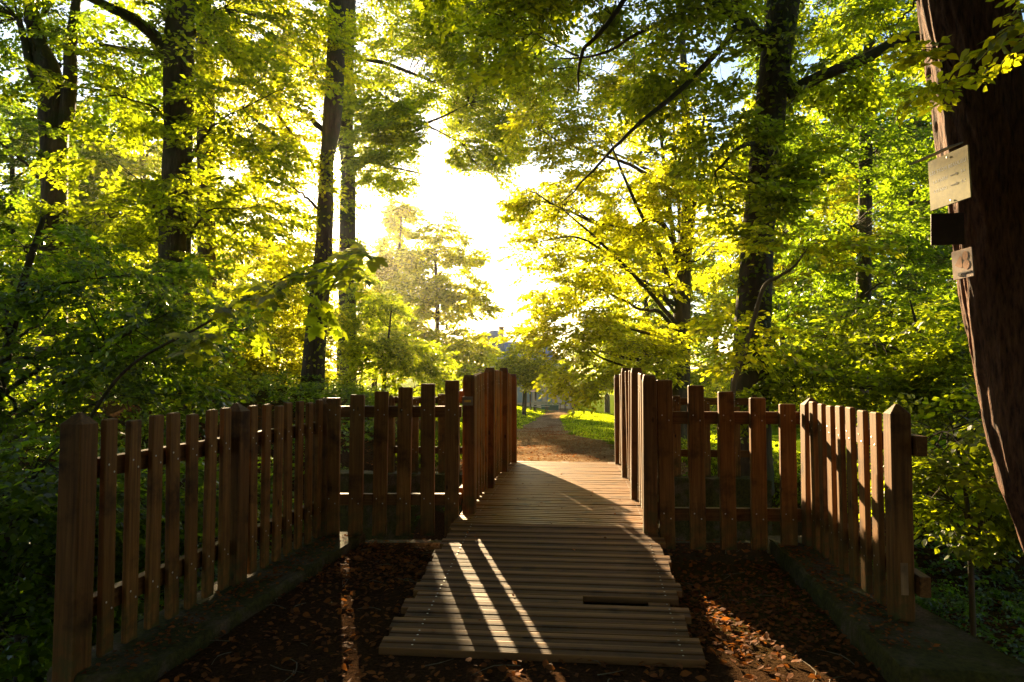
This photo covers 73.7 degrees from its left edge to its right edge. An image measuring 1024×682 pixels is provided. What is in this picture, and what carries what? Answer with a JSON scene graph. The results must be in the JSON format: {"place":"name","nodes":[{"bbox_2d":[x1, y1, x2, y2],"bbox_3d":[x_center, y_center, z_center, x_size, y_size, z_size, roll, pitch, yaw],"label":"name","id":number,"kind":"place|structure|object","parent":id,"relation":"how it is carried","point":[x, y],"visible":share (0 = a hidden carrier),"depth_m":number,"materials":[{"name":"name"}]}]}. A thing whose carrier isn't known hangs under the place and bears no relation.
{"place":"outdoors","nodes":[
{"label":"outdoors","id":0,"kind":"place"},
{"bbox_2d":[0,374,1023,681],"bbox_3d":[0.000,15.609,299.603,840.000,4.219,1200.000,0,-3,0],"label":"ground","id":1,"kind":"structure","parent":0,"point":[462,670],"depth_m":3.72,"materials":[{"name":"soil"}]},
{"bbox_2d":[0,162,27,366],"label":"woodland tree","id":2,"kind":"object","parent":1,"relation":"on","point":[0,187],"visible":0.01,"depth_m":40.05,"materials":[{"name":"green plant"}]},
{"bbox_2d":[0,64,130,380],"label":"woodland tree","id":3,"kind":"object","parent":1,"relation":"on","point":[17,185],"visible":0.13,"depth_m":33.08,"materials":[{"name":"green plant"}]},
{"bbox_2d":[0,133,195,364],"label":"woodland tree","id":4,"kind":"object","parent":1,"relation":"on","point":[99,303],"visible":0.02,"depth_m":39.47,"materials":[{"name":"green plant"}]},
{"bbox_2d":[0,0,217,416],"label":"forked tree","id":5,"kind":"object","parent":1,"relation":"on","point":[34,38],"visible":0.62,"depth_m":12.59,"materials":[{"name":"green plant"}]},
{"bbox_2d":[0,530,270,681],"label":"undergrowth","id":6,"kind":"object","parent":1,"relation":"on","point":[4,641],"visible":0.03,"depth_m":6.86,"materials":[{"name":"green plant"}]},
{"bbox_2d":[0,217,281,533],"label":"shaded bush","id":7,"kind":"object","parent":1,"relation":"on","point":[118,357],"visible":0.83,"depth_m":7.16,"materials":[{"name":"green plant"}]},
{"bbox_2d":[8,56,276,377],"bbox_3d":[-18.121,-4.619,33.096,13.024,16.730,11.199,0,-3,0],"label":"woodland tree","id":8,"kind":"object","parent":1,"relation":"on","point":[140,162],"visible":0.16,"depth_m":31.68,"materials":[{"name":"green plant"}]},
{"bbox_2d":[0,177,287,444],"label":"hazel bush","id":9,"kind":"object","parent":1,"relation":"on","point":[137,240],"visible":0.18,"depth_m":11.12,"materials":[{"name":"green plant"}]},
{"bbox_2d":[0,409,304,681],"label":"ravine bush","id":10,"kind":"object","parent":1,"relation":"on","point":[30,518],"visible":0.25,"depth_m":4.29,"materials":[{"name":"green plant"}]},
{"bbox_2d":[0,0,360,428],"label":"beech tree","id":11,"kind":"object","parent":1,"relation":"on","point":[175,52],"visible":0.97,"depth_m":11.70,"materials":[{"name":"green plant"}]},
{"bbox_2d":[13,244,388,681],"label":"maple sapling","id":12,"kind":"object","parent":1,"relation":"on","point":[344,269],"visible":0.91,"depth_m":4.64,"materials":[{"name":"plant leaf"},{"name":"grey brown bark"}]},
{"bbox_2d":[47,532,365,681],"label":"kerb wall","id":13,"kind":"structure","parent":1,"relation":"on","point":[161,661],"depth_m":3.61,"materials":[{"name":"concrete"}]},
{"bbox_2d":[52,398,327,681],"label":"picket fence","id":14,"kind":"object","parent":13,"relation":"on","point":[79,604],"visible":1,"depth_m":3.61,"materials":[{"name":"brown wood"}]},
{"bbox_2d":[81,534,942,673],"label":"kerb leaves","id":15,"kind":"object","parent":13,"relation":"on","point":[133,664],"visible":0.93,"depth_m":3.77,"materials":[{"name":"brown plant"}]},
{"bbox_2d":[0,366,420,537],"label":"undergrowth","id":16,"kind":"object","parent":1,"relation":"on","point":[330,390],"visible":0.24,"depth_m":13.30,"materials":[{"name":"green plant"}]},
{"bbox_2d":[191,225,327,368],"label":"woodland tree","id":17,"kind":"object","parent":1,"relation":"on","point":[225,228],"visible":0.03,"depth_m":41.77,"materials":[{"name":"green plant"}]},
{"bbox_2d":[150,0,373,379],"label":"slim tree","id":18,"kind":"object","parent":1,"relation":"on","point":[300,248],"visible":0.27,"depth_m":15.95,"materials":[{"name":"green plant"}]},
{"bbox_2d":[193,242,352,388],"bbox_3d":[-6.410,-0.416,17.260,4.684,4.388,4.402,0,-3,0],"label":"backlit bush","id":19,"kind":"object","parent":1,"relation":"on","point":[286,331],"visible":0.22,"depth_m":16.57,"materials":[{"name":"green plant"}]},
{"bbox_2d":[192,0,416,392],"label":"ivy clad tree","id":20,"kind":"object","parent":1,"relation":"on","point":[314,351],"visible":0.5,"depth_m":15.03,"materials":[{"name":"green plant"}]},
{"bbox_2d":[277,305,357,383],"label":"woodland tree","id":21,"kind":"object","parent":1,"relation":"on","point":[333,366],"visible":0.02,"depth_m":53.07,"materials":[{"name":"green plant"}]},
{"bbox_2d":[332,318,411,388],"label":"woodland tree","id":22,"kind":"object","parent":1,"relation":"on","point":[373,382],"visible":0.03,"depth_m":59.36,"materials":[{"name":"green plant"}]},
{"bbox_2d":[326,380,461,535],"bbox_3d":[-0.955,0.936,5.510,1.090,1.236,0.111,0,-3,0],"label":"picket fence","id":23,"kind":"object","parent":1,"relation":"on","point":[403,498],"visible":0.98,"depth_m":5.46,"materials":[{"name":"brown wood"}]},
{"bbox_2d":[356,197,431,387],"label":"conical tree","id":24,"kind":"object","parent":1,"relation":"on","point":[394,216],"visible":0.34,"depth_m":63.63,"materials":[{"name":"green plant"}]},
{"bbox_2d":[326,284,472,405],"bbox_3d":[-2.406,0.212,19.571,5.930,3.557,4.203,1,-3,-27],"label":"elder bush","id":25,"kind":"object","parent":1,"relation":"on","point":[421,369],"visible":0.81,"depth_m":18.68,"materials":[{"name":"green plant"}]},
{"bbox_2d":[340,470,461,539],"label":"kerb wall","id":26,"kind":"structure","parent":1,"relation":"on","point":[391,488],"depth_m":9.13,"materials":[{"name":"concrete"}]},
{"bbox_2d":[388,394,461,472],"bbox_3d":[-0.893,1.220,9.299,1.650,1.240,0.116,0,-3,5],"label":"bush","id":27,"kind":"object","parent":1,"relation":"on","point":[416,447],"visible":0.22,"depth_m":9.29,"materials":[{"name":"green plant"}]},
{"bbox_2d":[296,0,565,389],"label":"ivy clad tree","id":28,"kind":"object","parent":1,"relation":"on","point":[394,124],"visible":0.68,"depth_m":23.88,"materials":[{"name":"green plant"}]},
{"bbox_2d":[361,211,505,393],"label":"ash tree","id":29,"kind":"object","parent":1,"relation":"on","point":[434,291],"visible":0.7,"depth_m":53.94,"materials":[{"name":"green plant"}]},
{"bbox_2d":[3,401,1023,656],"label":"bank leaves","id":30,"kind":"object","parent":1,"relation":"on","point":[773,525],"visible":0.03,"depth_m":8.93,"materials":[{"name":"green plant"}]},
{"bbox_2d":[159,537,880,681],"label":"fallen leaves","id":31,"kind":"object","parent":1,"relation":"on","point":[743,609],"depth_m":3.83,"materials":[{"name":"brown plant"}]},
{"bbox_2d":[484,326,570,408],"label":"manor house","id":32,"kind":"structure","parent":1,"relation":"on","point":[501,346],"depth_m":69.80,"materials":[{"name":"grey stone"}]},
{"bbox_2d":[517,386,522,402],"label":"window","id":33,"kind":"structure","parent":32,"relation":"in","point":[519,396],"depth_m":69.73,"materials":[{"name":"glass"}]},
{"bbox_2d":[527,392,532,402],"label":"window","id":34,"kind":"structure","parent":32,"relation":"in","point":[528,395],"depth_m":69.73,"materials":[{"name":"glass"}]},
{"bbox_2d":[537,386,542,400],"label":"window","id":35,"kind":"structure","parent":32,"relation":"in","point":[541,399],"depth_m":69.73,"materials":[{"name":"glass"}]},
{"bbox_2d":[546,386,552,402],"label":"window","id":36,"kind":"structure","parent":32,"relation":"in","point":[547,397],"depth_m":69.73,"materials":[{"name":"glass"}]},
{"bbox_2d":[487,337,570,415],"bbox_3d":[0.919,2.034,37.966,4.762,4.510,4.242,0,-3,0],"label":"round tree","id":37,"kind":"object","parent":1,"relation":"on","point":[523,369],"visible":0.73,"depth_m":37.12,"materials":[{"name":"green plant"}]},
{"bbox_2d":[526,389,536,409],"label":"garden shelter","id":38,"kind":"object","parent":1,"relation":"on","point":[530,398],"visible":0.34,"depth_m":51.81,"materials":[{"name":"grey wood"}]},
{"bbox_2d":[532,401,549,411],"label":"garden bench","id":39,"kind":"object","parent":1,"relation":"on","point":[534,403],"visible":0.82,"depth_m":49.99,"materials":[{"name":"grey wood"}]},
{"bbox_2d":[379,461,705,667],"bbox_3d":[0.432,1.546,6.278,1.590,0.243,6.086,0,-3,6],"label":"footbridge","id":40,"kind":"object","parent":1,"relation":"on","point":[499,559],"visible":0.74,"depth_m":4.07,"materials":[{"name":"brown wood"}]},
{"bbox_2d":[459,368,516,513],"bbox_3d":[-0.188,0.927,7.396,0.149,1.282,3.738,0,-3,6],"label":"picket fence","id":41,"kind":"object","parent":40,"relation":"on","point":[489,443],"visible":0.98,"depth_m":6.60,"materials":[{"name":"brown wood"}]},
{"bbox_2d":[462,397,472,405],"bbox_3d":[-0.355,0.480,5.452,0.085,0.070,0.016,0,-3,0],"label":"trail marker","id":42,"kind":"object","parent":41,"relation":"attached to","point":[467,401],"visible":1,"depth_m":5.45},
{"bbox_2d":[431,473,642,630],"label":"deck leaves","id":43,"kind":"object","parent":40,"relation":"on","point":[551,523],"visible":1,"depth_m":4.88,"materials":[{"name":"brown plant"}]},
{"bbox_2d":[614,368,657,533],"bbox_3d":[1.226,0.910,6.994,0.150,1.274,4.128,0,-3,6],"label":"picket fence","id":44,"kind":"object","parent":40,"relation":"on","point":[635,406],"visible":0.98,"depth_m":5.83,"materials":[{"name":"brown wood"}]},
{"bbox_2d":[411,472,687,520],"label":"undergrowth","id":45,"kind":"object","parent":1,"relation":"on","point":[418,516],"depth_m":8.94,"materials":[{"name":"green plant"}]},
{"bbox_2d":[541,402,558,409],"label":"hedge trough","id":46,"kind":"object","parent":1,"relation":"on","point":[555,406],"visible":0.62,"depth_m":59.55,"materials":[{"name":"green paint"}]},
{"bbox_2d":[366,540,750,542],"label":"abutment wall","id":47,"kind":"structure","parent":1,"relation":"on","point":[410,541],"depth_m":5.89,"materials":[{"name":"concrete"}]},
{"bbox_2d":[554,321,635,413],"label":"woodland tree","id":48,"kind":"object","parent":1,"relation":"on","point":[607,403],"visible":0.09,"depth_m":67.57,"materials":[{"name":"green plant"}]},
{"bbox_2d":[484,27,781,444],"bbox_3d":[3.248,-3.339,16.528,7.449,12.155,4.979,1,-3,-16],"label":"hornbeam tree","id":49,"kind":"object","parent":1,"relation":"on","point":[594,280],"visible":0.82,"depth_m":16.18,"materials":[{"name":"green plant"}]},
{"bbox_2d":[556,224,735,409],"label":"woodland tree","id":50,"kind":"object","parent":1,"relation":"on","point":[694,376],"visible":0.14,"depth_m":43.07,"materials":[{"name":"green plant"}]},
{"bbox_2d":[413,0,926,495],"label":"maple tree","id":51,"kind":"object","parent":1,"relation":"on","point":[781,92],"visible":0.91,"depth_m":10.26,"materials":[{"name":"green plant"}]},
{"bbox_2d":[367,391,974,509],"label":"grass","id":52,"kind":"structure","parent":1,"relation":"on","point":[604,425],"depth_m":24.03,"materials":[{"name":"green plant"}]},
{"bbox_2d":[632,235,771,410],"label":"woodland tree","id":53,"kind":"object","parent":1,"relation":"on","point":[731,292],"visible":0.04,"depth_m":45.05,"materials":[{"name":"green plant"}]},
{"bbox_2d":[657,475,771,540],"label":"kerb wall","id":54,"kind":"structure","parent":1,"relation":"on","point":[681,486],"depth_m":8.71,"materials":[{"name":"concrete"}]},
{"bbox_2d":[673,395,757,477],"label":"undergrowth","id":55,"kind":"object","parent":54,"relation":"on","point":[678,402],"visible":0.38,"depth_m":8.93,"materials":[{"name":"green plant"}]},
{"bbox_2d":[657,380,801,549],"bbox_3d":[1.586,0.898,5.003,1.047,1.226,0.107,0,-3,2],"label":"picket fence","id":56,"kind":"object","parent":1,"relation":"on","point":[727,513],"visible":0.93,"depth_m":4.96,"materials":[{"name":"brown wood"}]},
{"bbox_2d":[679,84,896,427],"bbox_3d":[14.946,-4.470,36.257,12.182,18.554,11.221,0,-3,0],"label":"woodland tree","id":57,"kind":"object","parent":1,"relation":"on","point":[724,303],"visible":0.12,"depth_m":35.68,"materials":[{"name":"green plant"}]},
{"bbox_2d":[673,225,907,406],"bbox_3d":[3.714,0.772,9.113,2.838,4.989,2.142,-1,-3,23],"label":"leaning sapling","id":58,"kind":"object","parent":1,"relation":"on","point":[851,244],"visible":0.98,"depth_m":8.93,"materials":[{"name":"green plant"}]},
{"bbox_2d":[681,435,999,538],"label":"undergrowth","id":59,"kind":"object","parent":1,"relation":"on","point":[775,459],"visible":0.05,"depth_m":10.86,"materials":[{"name":"green plant"}]},
{"bbox_2d":[710,293,982,496],"bbox_3d":[5.577,0.970,10.292,4.788,3.468,4.016,-1,-3,24],"label":"hazel bush","id":60,"kind":"object","parent":1,"relation":"on","point":[932,380],"visible":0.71,"depth_m":9.76,"materials":[{"name":"green plant"}]},
{"bbox_2d":[774,138,919,419],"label":"woodland tree","id":61,"kind":"object","parent":1,"relation":"on","point":[830,218],"visible":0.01,"depth_m":42.25,"materials":[{"name":"green plant"}]},
{"bbox_2d":[731,0,965,458],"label":"shady beech tree","id":62,"kind":"object","parent":1,"relation":"on","point":[915,251],"visible":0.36,"depth_m":15.95,"materials":[{"name":"green plant"}]},
{"bbox_2d":[809,60,974,427],"bbox_3d":[19.961,-4.060,34.468,13.812,17.831,9.776,1,-3,-18],"label":"woodland tree","id":63,"kind":"object","parent":1,"relation":"on","point":[892,267],"visible":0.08,"depth_m":32.59,"materials":[{"name":"green plant"}]},
{"bbox_2d":[766,535,1023,681],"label":"kerb wall","id":64,"kind":"structure","parent":1,"relation":"on","point":[964,656],"depth_m":3.26,"materials":[{"name":"concrete"}]},
{"bbox_2d":[800,398,930,621],"bbox_3d":[2.107,0.909,4.226,0.172,1.105,1.602,0,-3,7],"label":"picket fence","id":65,"kind":"object","parent":64,"relation":"on","point":[828,486],"visible":0.98,"depth_m":3.85,"materials":[{"name":"brown wood"}]},
{"bbox_2d":[872,151,976,421],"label":"woodland tree","id":66,"kind":"object","parent":1,"relation":"on","point":[873,230],"visible":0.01,"depth_m":40.48,"materials":[{"name":"green plant"}]},
{"bbox_2d":[848,526,1023,663],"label":"undergrowth","id":67,"kind":"object","parent":1,"relation":"on","point":[933,602],"visible":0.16,"depth_m":7.93,"materials":[{"name":"green plant"}]},
{"bbox_2d":[856,385,1023,637],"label":"ravine shrub","id":68,"kind":"object","parent":1,"relation":"on","point":[962,477],"visible":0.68,"depth_m":4.94,"materials":[{"name":"green plant"}]},
{"bbox_2d":[882,0,1023,551],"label":"leaning old tree","id":69,"kind":"object","parent":1,"relation":"on","point":[970,54],"visible":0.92,"depth_m":3.62,"materials":[{"name":"brown plant"}]},
{"bbox_2d":[909,142,971,210],"bbox_3d":[2.148,-0.822,3.431,0.118,0.273,0.265,0,-5,-9],"label":"trail sign","id":70,"kind":"object","parent":69,"relation":"attached to","point":[950,178],"visible":1,"depth_m":3.43,"materials":[{"name":"wood"}]},
{"bbox_2d":[931,212,964,245],"bbox_3d":[2.251,-0.578,3.529,0.150,0.165,0.008,0,-2,18],"label":"dark board","id":71,"kind":"object","parent":69,"relation":"attached to","point":[947,228],"visible":1,"depth_m":3.52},
{"bbox_2d":[951,247,973,280],"bbox_3d":[2.296,-0.393,3.480,0.008,0.150,0.125,0,-6,-10],"label":"waymark plaque","id":72,"kind":"object","parent":69,"relation":"attached to","point":[962,264],"visible":1,"depth_m":3.48,"materials":[{"name":"beige wood"}]},
{"bbox_2d":[0,0,1023,373],"label":"sky","id":73,"kind":"structure","parent":0,"point":[472,200],"materials":[{"name":"white"}]},
{"bbox_2d":[435,408,687,474],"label":"path","id":74,"kind":"structure","parent":0,"point":[546,420],"depth_m":14.38,"materials":[{"name":"brown soil"}]}
]}

